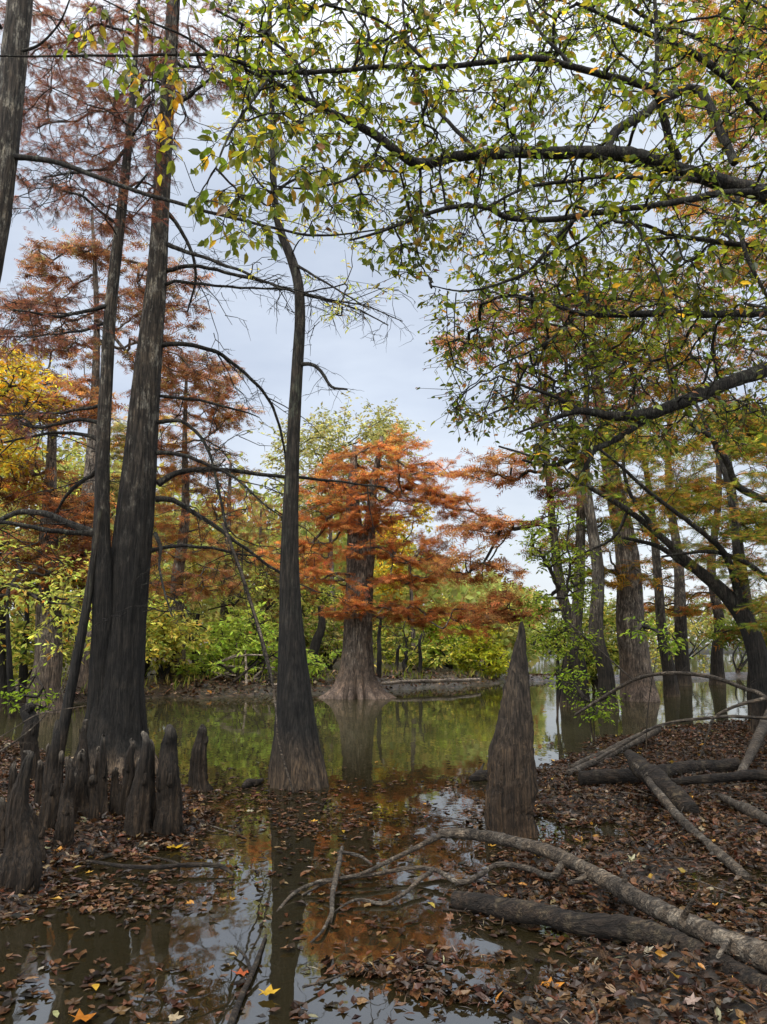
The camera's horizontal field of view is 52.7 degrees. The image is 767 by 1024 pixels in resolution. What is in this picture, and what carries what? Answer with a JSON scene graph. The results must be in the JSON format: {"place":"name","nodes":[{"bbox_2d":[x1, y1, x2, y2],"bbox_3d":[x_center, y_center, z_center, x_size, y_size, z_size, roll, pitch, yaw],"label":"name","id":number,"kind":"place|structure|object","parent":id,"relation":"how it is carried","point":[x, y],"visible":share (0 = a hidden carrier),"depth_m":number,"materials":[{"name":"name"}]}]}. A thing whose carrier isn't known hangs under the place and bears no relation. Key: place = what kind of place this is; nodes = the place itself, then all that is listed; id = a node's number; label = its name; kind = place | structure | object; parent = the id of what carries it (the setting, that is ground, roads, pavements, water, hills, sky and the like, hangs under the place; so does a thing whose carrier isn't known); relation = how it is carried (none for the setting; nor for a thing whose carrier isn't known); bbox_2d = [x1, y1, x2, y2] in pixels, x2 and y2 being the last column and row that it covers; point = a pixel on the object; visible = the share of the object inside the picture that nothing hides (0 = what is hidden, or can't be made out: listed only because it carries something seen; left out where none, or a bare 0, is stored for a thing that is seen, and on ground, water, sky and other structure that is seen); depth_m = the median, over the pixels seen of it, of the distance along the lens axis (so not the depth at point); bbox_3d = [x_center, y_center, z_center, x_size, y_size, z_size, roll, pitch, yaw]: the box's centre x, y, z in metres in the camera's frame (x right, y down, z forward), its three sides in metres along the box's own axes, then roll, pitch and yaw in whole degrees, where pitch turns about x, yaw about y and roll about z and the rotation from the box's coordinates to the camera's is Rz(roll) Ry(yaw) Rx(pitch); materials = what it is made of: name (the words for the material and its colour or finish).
{"place":"outdoors","nodes":[
{"label":"outdoors","id":0,"kind":"place"},
{"bbox_2d":[0,653,766,1023],"bbox_3d":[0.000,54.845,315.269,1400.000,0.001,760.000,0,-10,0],"label":"water","id":1,"kind":"structure","parent":0,"point":[432,731],"depth_m":5.04,"materials":[{"name":"liquid"}]},
{"bbox_2d":[0,663,59,716],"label":"sapling","id":2,"kind":"object","parent":1,"relation":"on","point":[37,700],"visible":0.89,"depth_m":9.55,"materials":[{"name":"green plant"}]},
{"bbox_2d":[86,855,234,875],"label":"drowned branch","id":3,"kind":"object","parent":1,"relation":"on","point":[176,864],"visible":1,"depth_m":5.10,"materials":[{"name":"brown plant"}]},
{"bbox_2d":[187,643,276,686],"bbox_3d":[-4.542,4.870,24.181,5.326,1.538,2.096,1,-10,-5],"label":"brush pile","id":4,"kind":"object","parent":1,"relation":"on","point":[232,675],"visible":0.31,"depth_m":23.88,"materials":[{"name":"brown plant"}]},
{"bbox_2d":[227,934,266,1023],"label":"drowned branch","id":5,"kind":"object","parent":1,"relation":"on","point":[238,1004],"visible":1,"depth_m":3.42,"materials":[{"name":"brown plant"}]},
{"bbox_2d":[277,845,372,941],"bbox_3d":[-0.365,2.265,4.654,0.378,0.140,1.484,-2,-10,12],"label":"drowned branch","id":6,"kind":"object","parent":1,"relation":"on","point":[334,880],"visible":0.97,"depth_m":4.68,"materials":[{"name":"brown wood"}]},
{"bbox_2d":[302,950,406,987],"bbox_3d":[-0.107,2.104,3.585,0.014,0.034,0.701,-9,-13,43],"label":"stick","id":7,"kind":"object","parent":1,"relation":"on","point":[322,981],"visible":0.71,"depth_m":3.45,"materials":[{"name":"brown wood"}]},
{"bbox_2d":[0,753,766,1023],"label":"floating leaves","id":8,"kind":"object","parent":1,"relation":"on","point":[108,906],"depth_m":4.52,"materials":[{"name":"brown plant"}]},
{"bbox_2d":[381,676,481,684],"bbox_3d":[1.773,5.581,25.308,4.282,0.439,0.573,7,-12,-37],"label":"driftwood","id":9,"kind":"object","parent":1,"relation":"on","point":[425,681],"visible":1,"depth_m":25.04,"materials":[{"name":"wood"}]},
{"bbox_2d":[469,763,487,780],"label":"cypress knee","id":10,"kind":"object","parent":1,"relation":"on","point":[480,774],"visible":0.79,"depth_m":8.53,"materials":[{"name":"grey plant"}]},
{"bbox_2d":[0,644,766,1023],"bbox_3d":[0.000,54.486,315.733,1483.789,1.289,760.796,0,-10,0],"label":"ground","id":11,"kind":"structure","parent":0,"point":[668,960],"depth_m":5.48,"materials":[{"name":"brown soil"}]},
{"bbox_2d":[0,797,6,847],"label":"cypress knee","id":12,"kind":"object","parent":11,"relation":"on","point":[3,803],"visible":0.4,"depth_m":5.33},
{"bbox_2d":[7,762,17,799],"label":"cypress knee","id":13,"kind":"object","parent":11,"relation":"on","point":[13,771],"visible":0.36,"depth_m":6.18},
{"bbox_2d":[0,526,33,710],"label":"bare tree","id":14,"kind":"object","parent":11,"relation":"on","point":[3,678],"visible":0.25,"depth_m":17.61,"materials":[{"name":"brown plant"}]},
{"bbox_2d":[0,750,42,894],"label":"cypress knee","id":15,"kind":"object","parent":11,"relation":"on","point":[21,867],"visible":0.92,"depth_m":4.71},
{"bbox_2d":[10,595,33,706],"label":"bare tree","id":16,"kind":"object","parent":11,"relation":"on","point":[22,672],"visible":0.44,"depth_m":18.55,"materials":[{"name":"brown plant"}]},
{"bbox_2d":[19,702,39,779],"bbox_3d":[-3.569,2.451,7.830,0.314,1.030,0.235,0,-10,0],"label":"cypress knee","id":17,"kind":"object","parent":11,"relation":"on","point":[27,710],"visible":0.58,"depth_m":7.80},
{"bbox_2d":[3,605,72,706],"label":"shrub","id":18,"kind":"object","parent":11,"relation":"on","point":[16,654],"visible":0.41,"depth_m":18.54,"materials":[{"name":"green plant"}]},
{"bbox_2d":[29,803,46,864],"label":"cypress knee","id":19,"kind":"object","parent":11,"relation":"on","point":[40,830],"visible":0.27,"depth_m":5.23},
{"bbox_2d":[34,760,43,808],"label":"cypress knee","id":20,"kind":"object","parent":11,"relation":"on","point":[38,792],"visible":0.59,"depth_m":6.48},
{"bbox_2d":[0,341,82,500],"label":"maple tree","id":21,"kind":"object","parent":11,"relation":"on","point":[28,365],"visible":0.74,"depth_m":16.59,"materials":[{"name":"yellow plant"}]},
{"bbox_2d":[38,719,60,834],"bbox_3d":[-2.532,2.120,5.898,0.207,1.045,0.250,4,-11,-24],"label":"cypress knee","id":22,"kind":"object","parent":11,"relation":"on","point":[47,816],"visible":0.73,"depth_m":5.87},
{"bbox_2d":[57,751,63,813],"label":"cypress knee","id":23,"kind":"object","parent":11,"relation":"on","point":[60,766],"visible":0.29,"depth_m":6.14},
{"bbox_2d":[51,756,74,847],"bbox_3d":[-2.307,2.169,5.574,0.199,0.789,0.183,0,-10,0],"label":"cypress knee","id":24,"kind":"object","parent":11,"relation":"on","point":[64,830],"visible":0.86,"depth_m":5.52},
{"bbox_2d":[0,499,146,717],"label":"maple tree","id":25,"kind":"object","parent":11,"relation":"on","point":[10,584],"visible":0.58,"depth_m":15.38,"materials":[{"name":"green plant"}]},
{"bbox_2d":[73,773,78,822],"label":"cypress knee","id":26,"kind":"object","parent":11,"relation":"on","point":[76,790],"visible":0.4,"depth_m":6.04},
{"bbox_2d":[1,420,155,648],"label":"cypress tree","id":27,"kind":"object","parent":11,"relation":"on","point":[68,468],"visible":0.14,"depth_m":26.79,"materials":[{"name":"green plant"}]},
{"bbox_2d":[74,749,89,819],"bbox_3d":[-2.435,2.329,6.312,0.239,0.768,0.302,0,-10,0],"label":"cypress knee","id":28,"kind":"object","parent":11,"relation":"on","point":[81,768],"visible":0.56,"depth_m":6.27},
{"bbox_2d":[0,371,169,713],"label":"cypress tree","id":29,"kind":"object","parent":11,"relation":"on","point":[50,674],"visible":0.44,"depth_m":17.22,"materials":[{"name":"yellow plant"}]},
{"bbox_2d":[79,719,90,788],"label":"cypress knee","id":30,"kind":"object","parent":11,"relation":"on","point":[83,743],"visible":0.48,"depth_m":7.44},
{"bbox_2d":[88,775,98,821],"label":"cypress knee","id":31,"kind":"object","parent":11,"relation":"on","point":[93,807],"visible":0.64,"depth_m":6.09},
{"bbox_2d":[92,746,99,788],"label":"cypress knee","id":32,"kind":"object","parent":11,"relation":"on","point":[95,766],"visible":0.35,"depth_m":6.85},
{"bbox_2d":[97,734,108,818],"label":"cypress knee","id":33,"kind":"object","parent":11,"relation":"on","point":[102,789],"visible":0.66,"depth_m":6.38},
{"bbox_2d":[61,598,150,677],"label":"shrub","id":34,"kind":"object","parent":11,"relation":"on","point":[70,645],"visible":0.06,"depth_m":23.20,"materials":[{"name":"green plant"}]},
{"bbox_2d":[62,421,164,671],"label":"cypress tree","id":35,"kind":"object","parent":11,"relation":"on","point":[118,426],"visible":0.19,"depth_m":27.26,"materials":[{"name":"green plant"}]},
{"bbox_2d":[109,767,118,816],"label":"cypress knee","id":36,"kind":"object","parent":11,"relation":"on","point":[114,789],"visible":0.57,"depth_m":6.46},
{"bbox_2d":[0,207,245,688],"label":"cypress tree","id":37,"kind":"object","parent":11,"relation":"on","point":[37,258],"visible":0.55,"depth_m":23.07,"materials":[{"name":"brown plant"}]},
{"bbox_2d":[115,738,135,818],"bbox_3d":[-2.151,2.293,6.426,0.155,0.798,0.146,0,-10,0],"label":"cypress knee","id":38,"kind":"object","parent":11,"relation":"on","point":[128,775],"visible":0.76,"depth_m":6.41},
{"bbox_2d":[123,731,151,839],"bbox_3d":[-1.877,2.170,5.961,0.248,0.941,0.213,0,-10,0],"label":"cypress knee","id":39,"kind":"object","parent":11,"relation":"on","point":[138,813],"visible":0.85,"depth_m":5.90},
{"bbox_2d":[79,406,217,598],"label":"cypress tree","id":40,"kind":"object","parent":11,"relation":"on","point":[176,490],"visible":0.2,"depth_m":27.75,"materials":[{"name":"orange plant"}]},
{"bbox_2d":[150,740,156,826],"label":"cypress knee","id":41,"kind":"object","parent":11,"relation":"on","point":[153,791],"visible":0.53,"depth_m":6.08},
{"bbox_2d":[152,724,185,840],"bbox_3d":[-1.672,2.200,6.056,0.288,1.055,0.269,7,-12,-36],"label":"cypress knee","id":42,"kind":"object","parent":11,"relation":"on","point":[168,820],"visible":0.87,"depth_m":5.98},
{"bbox_2d":[145,591,216,678],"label":"shrub","id":43,"kind":"object","parent":11,"relation":"on","point":[160,647],"visible":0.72,"depth_m":23.30,"materials":[{"name":"green plant"}]},
{"bbox_2d":[0,0,383,281],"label":"tree","id":44,"kind":"object","parent":11,"relation":"on","point":[16,35],"visible":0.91,"depth_m":6.78,"materials":[{"name":"grey plant"}]},
{"bbox_2d":[118,347,267,677],"bbox_3d":[-6.202,0.015,25.416,5.005,11.847,3.770,0,-10,0],"label":"cypress tree","id":45,"kind":"object","parent":11,"relation":"on","point":[179,559],"visible":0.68,"depth_m":25.06,"materials":[{"name":"orange plant"}]},
{"bbox_2d":[188,724,213,792],"bbox_3d":[-1.895,2.590,8.008,0.294,0.764,0.246,0,-10,0],"label":"cypress knee","id":46,"kind":"object","parent":11,"relation":"on","point":[198,776],"visible":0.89,"depth_m":7.94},
{"bbox_2d":[0,0,432,776],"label":"cypress tree","id":47,"kind":"object","parent":11,"relation":"on","point":[116,594],"visible":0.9,"depth_m":9.57,"materials":[{"name":"brown plant"}]},
{"bbox_2d":[0,643,74,751],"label":"arching branch","id":48,"kind":"object","parent":47,"relation":"attached to","point":[23,735],"visible":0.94,"depth_m":7.56,"materials":[{"name":"brown wood"}]},
{"bbox_2d":[146,519,339,660],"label":"olive tree","id":49,"kind":"object","parent":11,"relation":"on","point":[258,594],"visible":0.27,"depth_m":28.12,"materials":[{"name":"green plant"}]},
{"bbox_2d":[188,505,313,663],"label":"cypress tree","id":50,"kind":"object","parent":11,"relation":"on","point":[246,535],"visible":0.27,"depth_m":30.58,"materials":[{"name":"orange plant"}]},
{"bbox_2d":[176,459,329,654],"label":"cypress tree","id":51,"kind":"object","parent":11,"relation":"on","point":[262,535],"visible":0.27,"depth_m":29.92,"materials":[{"name":"orange plant"}]},
{"bbox_2d":[174,602,341,679],"bbox_3d":[-4.493,4.368,25.955,5.302,2.699,5.169,4,-10,-22],"label":"shrub","id":52,"kind":"object","parent":11,"relation":"on","point":[229,647],"visible":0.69,"depth_m":24.66,"materials":[{"name":"green plant"}]},
{"bbox_2d":[15,663,505,693],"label":"grass","id":53,"kind":"structure","parent":11,"relation":"on","point":[393,671],"depth_m":24.62,"materials":[{"name":"green plant"}]},
{"bbox_2d":[0,416,544,667],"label":"wood","id":54,"kind":"object","parent":11,"relation":"on","point":[460,592],"visible":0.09,"depth_m":41.86,"materials":[{"name":"green plant"}]},
{"bbox_2d":[15,667,555,698],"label":"bank litter","id":55,"kind":"object","parent":11,"relation":"on","point":[314,680],"visible":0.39,"depth_m":24.00,"materials":[{"name":"brown plant"}]},
{"bbox_2d":[250,568,343,661],"bbox_3d":[-3.502,4.223,31.577,5.096,4.188,5.072,0,-10,0],"label":"shrub","id":56,"kind":"object","parent":11,"relation":"on","point":[314,608],"visible":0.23,"depth_m":30.75,"materials":[{"name":"green plant"}]},
{"bbox_2d":[205,1,412,791],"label":"cypress tree","id":57,"kind":"object","parent":11,"relation":"on","point":[300,745],"visible":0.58,"depth_m":8.56,"materials":[{"name":"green plant"}]},
{"bbox_2d":[221,523,293,792],"bbox_3d":[-1.351,1.472,8.330,1.162,2.837,0.114,-7,-12,34],"label":"vine","id":58,"kind":"object","parent":57,"relation":"hanging from","point":[253,610],"visible":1,"depth_m":8.35,"materials":[{"name":"brown wood"}]},
{"bbox_2d":[302,613,343,669],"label":"shrub","id":59,"kind":"object","parent":11,"relation":"on","point":[324,646],"visible":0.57,"depth_m":28.47,"materials":[{"name":"green plant"}]},
{"bbox_2d":[306,589,340,675],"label":"bare tree","id":60,"kind":"object","parent":11,"relation":"on","point":[316,641],"visible":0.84,"depth_m":26.55,"materials":[{"name":"brown plant"}]},
{"bbox_2d":[246,391,424,661],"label":"pale tree","id":61,"kind":"object","parent":11,"relation":"on","point":[379,431],"visible":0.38,"depth_m":35.70,"materials":[{"name":"green plant"}]},
{"bbox_2d":[248,423,509,699],"bbox_3d":[-0.164,1.462,21.922,7.966,8.546,3.905,0,-10,0],"label":"cypress tree","id":62,"kind":"object","parent":11,"relation":"on","point":[356,677],"visible":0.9,"depth_m":21.45,"materials":[{"name":"orange plant"}]},
{"bbox_2d":[5,781,754,1023],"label":"sunken leaves","id":63,"kind":"object","parent":11,"relation":"on","point":[344,964],"visible":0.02,"depth_m":4.23,"materials":[{"name":"brown plant"}]},
{"bbox_2d":[0,0,766,500],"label":"overhanging tree","id":64,"kind":"object","parent":11,"relation":"on","point":[666,166],"visible":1,"depth_m":6.08,"materials":[{"name":"green plant"}]},
{"bbox_2d":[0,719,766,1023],"bbox_3d":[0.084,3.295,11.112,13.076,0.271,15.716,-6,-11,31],"label":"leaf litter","id":65,"kind":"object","parent":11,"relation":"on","point":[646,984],"visible":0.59,"depth_m":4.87,"materials":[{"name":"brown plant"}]},
{"bbox_2d":[373,593,396,677],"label":"bare tree","id":66,"kind":"object","parent":11,"relation":"on","point":[379,661],"visible":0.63,"depth_m":26.52,"materials":[{"name":"brown plant"}]},
{"bbox_2d":[364,502,436,669],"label":"maple tree","id":67,"kind":"object","parent":11,"relation":"on","point":[382,570],"visible":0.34,"depth_m":30.77,"materials":[{"name":"yellow plant"}]},
{"bbox_2d":[372,586,480,669],"bbox_3d":[1.309,4.652,31.022,4.865,3.677,4.487,0,-10,0],"label":"shrub","id":68,"kind":"object","parent":11,"relation":"on","point":[413,657],"visible":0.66,"depth_m":29.99,"materials":[{"name":"green plant"}]},
{"bbox_2d":[423,603,478,667],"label":"shrub","id":69,"kind":"object","parent":11,"relation":"on","point":[433,651],"visible":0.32,"depth_m":31.25,"materials":[{"name":"green plant"}]},
{"bbox_2d":[152,591,766,652],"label":"wood","id":70,"kind":"object","parent":11,"relation":"on","point":[672,620],"visible":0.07,"depth_m":121.86,"materials":[{"name":"green plant"}]},
{"bbox_2d":[447,624,510,678],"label":"shrub","id":71,"kind":"object","parent":11,"relation":"on","point":[497,666],"visible":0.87,"depth_m":29.71,"materials":[{"name":"green plant"}]},
{"bbox_2d":[440,580,531,662],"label":"shrub","id":72,"kind":"object","parent":11,"relation":"on","point":[503,628],"visible":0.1,"depth_m":37.99,"materials":[{"name":"green plant"}]},
{"bbox_2d":[424,308,576,706],"bbox_3d":[3.274,-0.282,19.408,4.687,10.844,3.463,0,-10,0],"label":"cypress tree","id":73,"kind":"object","parent":11,"relation":"on","point":[500,525],"visible":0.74,"depth_m":18.96,"materials":[{"name":"green plant"}]},
{"bbox_2d":[484,621,538,837],"bbox_3d":[1.027,1.837,6.317,0.454,1.870,0.484,0,-10,0],"label":"cypress stump","id":74,"kind":"object","parent":11,"relation":"on","point":[511,792],"visible":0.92,"depth_m":6.16,"materials":[{"name":"brown wood"}]},
{"bbox_2d":[301,828,766,973],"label":"fallen branch","id":75,"kind":"object","parent":11,"relation":"on","point":[746,949],"visible":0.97,"depth_m":4.47,"materials":[{"name":"grey wood"}]},
{"bbox_2d":[509,493,603,720],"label":"sapling","id":76,"kind":"object","parent":11,"relation":"on","point":[556,635],"visible":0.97,"depth_m":15.30,"materials":[{"name":"green plant"}]},
{"bbox_2d":[464,274,650,708],"bbox_3d":[4.357,-0.709,18.977,5.035,11.498,3.648,0,-10,0],"label":"cypress tree","id":77,"kind":"object","parent":11,"relation":"on","point":[580,542],"visible":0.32,"depth_m":18.54,"materials":[{"name":"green plant"}]},
{"bbox_2d":[536,598,619,692],"bbox_3d":[6.433,4.043,23.756,2.644,3.110,3.823,-6,-12,34],"label":"shrub","id":78,"kind":"object","parent":11,"relation":"on","point":[612,649],"visible":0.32,"depth_m":23.39,"materials":[{"name":"green plant"}]},
{"bbox_2d":[543,665,629,740],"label":"shrub","id":79,"kind":"object","parent":11,"relation":"on","point":[585,701],"visible":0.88,"depth_m":12.16,"materials":[{"name":"green plant"}]},
{"bbox_2d":[530,271,679,710],"bbox_3d":[5.415,-0.567,18.544,4.136,11.107,3.201,0,-10,0],"label":"cypress tree","id":80,"kind":"object","parent":11,"relation":"on","point":[606,678],"visible":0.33,"depth_m":17.99,"materials":[{"name":"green plant"}]},
{"bbox_2d":[450,891,766,992],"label":"fallen log","id":81,"kind":"object","parent":11,"relation":"on","point":[624,928],"visible":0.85,"depth_m":3.89,"materials":[{"name":"brown wood"}]},
{"bbox_2d":[565,727,661,775],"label":"fallen branch","id":82,"kind":"object","parent":11,"relation":"on","point":[594,762],"visible":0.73,"depth_m":9.98,"materials":[{"name":"brown wood"}]},
{"bbox_2d":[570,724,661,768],"bbox_3d":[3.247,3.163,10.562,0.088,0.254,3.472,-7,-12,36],"label":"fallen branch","id":83,"kind":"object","parent":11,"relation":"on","point":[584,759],"visible":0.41,"depth_m":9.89,"materials":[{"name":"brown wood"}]},
{"bbox_2d":[514,246,739,701],"bbox_3d":[6.961,-1.223,21.526,7.202,13.744,4.528,0,-10,0],"label":"cypress tree","id":84,"kind":"object","parent":11,"relation":"on","point":[634,655],"visible":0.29,"depth_m":20.72,"materials":[{"name":"green plant"}]},
{"bbox_2d":[498,377,766,733],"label":"leaning tree","id":85,"kind":"object","parent":11,"relation":"on","point":[736,603],"visible":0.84,"depth_m":13.19,"materials":[{"name":"green plant"}]},
{"bbox_2d":[574,317,707,696],"bbox_3d":[7.802,-0.180,22.925,4.712,11.836,3.678,0,-10,0],"label":"cypress tree","id":86,"kind":"object","parent":11,"relation":"on","point":[670,686],"visible":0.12,"depth_m":22.30,"materials":[{"name":"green plant"}]},
{"bbox_2d":[619,614,693,750],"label":"sapling","id":87,"kind":"object","parent":11,"relation":"on","point":[644,626],"visible":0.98,"depth_m":10.74,"materials":[{"name":"green plant"}]},
{"bbox_2d":[578,757,740,785],"bbox_3d":[3.119,2.866,8.511,2.269,0.213,0.296,4,-10,-23],"label":"fallen log","id":88,"kind":"object","parent":11,"relation":"on","point":[607,776],"visible":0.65,"depth_m":8.42,"materials":[{"name":"wood"}]},
{"bbox_2d":[624,749,698,815],"bbox_3d":[2.553,2.586,7.437,0.293,0.412,1.435,1,-10,-5],"label":"fallen log","id":89,"kind":"object","parent":11,"relation":"on","point":[678,796],"visible":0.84,"depth_m":7.02,"materials":[{"name":"wood"}]},
{"bbox_2d":[615,595,725,672],"bbox_3d":[13.976,5.984,37.077,5.072,3.887,6.043,-4,-10,23],"label":"shrub","id":90,"kind":"object","parent":11,"relation":"on","point":[653,653],"visible":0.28,"depth_m":36.99,"materials":[{"name":"green plant"}]},
{"bbox_2d":[574,661,766,715],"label":"arching branch","id":91,"kind":"object","parent":11,"relation":"on","point":[702,675],"visible":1,"depth_m":10.19,"materials":[{"name":"brown wood"}]},
{"bbox_2d":[596,715,766,760],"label":"arching branch","id":92,"kind":"object","parent":11,"relation":"on","point":[697,719],"visible":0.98,"depth_m":9.29,"materials":[{"name":"brown wood"}]},
{"bbox_2d":[607,277,761,685],"bbox_3d":[11.184,-1.457,28.686,6.699,16.564,4.865,0,-10,0],"label":"cypress tree","id":93,"kind":"object","parent":11,"relation":"on","point":[681,660],"visible":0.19,"depth_m":27.62,"materials":[{"name":"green plant"}]},
{"bbox_2d":[633,762,749,881],"bbox_3d":[2.407,2.412,6.280,0.205,0.342,2.733,-1,-10,7],"label":"fallen branch","id":94,"kind":"object","parent":11,"relation":"on","point":[728,861],"visible":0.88,"depth_m":5.82,"materials":[{"name":"grey wood"}]},
{"bbox_2d":[643,0,766,470],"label":"cypress tree","id":95,"kind":"object","parent":11,"relation":"on","point":[752,67],"visible":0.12,"depth_m":21.90,"materials":[{"name":"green plant"}]},
{"bbox_2d":[645,319,766,684],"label":"cypress tree","id":96,"kind":"object","parent":11,"relation":"on","point":[716,607],"visible":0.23,"depth_m":28.66,"materials":[{"name":"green plant"}]},
{"bbox_2d":[671,765,766,787],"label":"fallen branch","id":97,"kind":"object","parent":11,"relation":"on","point":[744,775],"visible":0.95,"depth_m":7.96,"materials":[{"name":"wood"}]},
{"bbox_2d":[676,370,766,715],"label":"cypress tree","id":98,"kind":"object","parent":11,"relation":"on","point":[733,630],"visible":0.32,"depth_m":15.77,"materials":[{"name":"green plant"}]},
{"bbox_2d":[689,591,766,672],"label":"shrub","id":99,"kind":"object","parent":11,"relation":"on","point":[741,665],"visible":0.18,"depth_m":35.41,"materials":[{"name":"green plant"}]},
{"bbox_2d":[694,696,766,768],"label":"arching branch","id":100,"kind":"object","parent":11,"relation":"on","point":[761,699],"visible":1,"depth_m":8.54,"materials":[{"name":"brown wood"}]},
{"bbox_2d":[718,793,766,825],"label":"fallen branch","id":101,"kind":"object","parent":11,"relation":"on","point":[747,809],"visible":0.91,"depth_m":6.60,"materials":[{"name":"grey wood"}]},
{"bbox_2d":[737,709,766,770],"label":"fallen branch","id":102,"kind":"object","parent":11,"relation":"on","point":[757,740],"visible":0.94,"depth_m":9.46,"materials":[{"name":"grey wood"}]},
{"bbox_2d":[0,0,766,643],"label":"sky","id":103,"kind":"structure","parent":0,"point":[382,372],"materials":[{"name":"white"}]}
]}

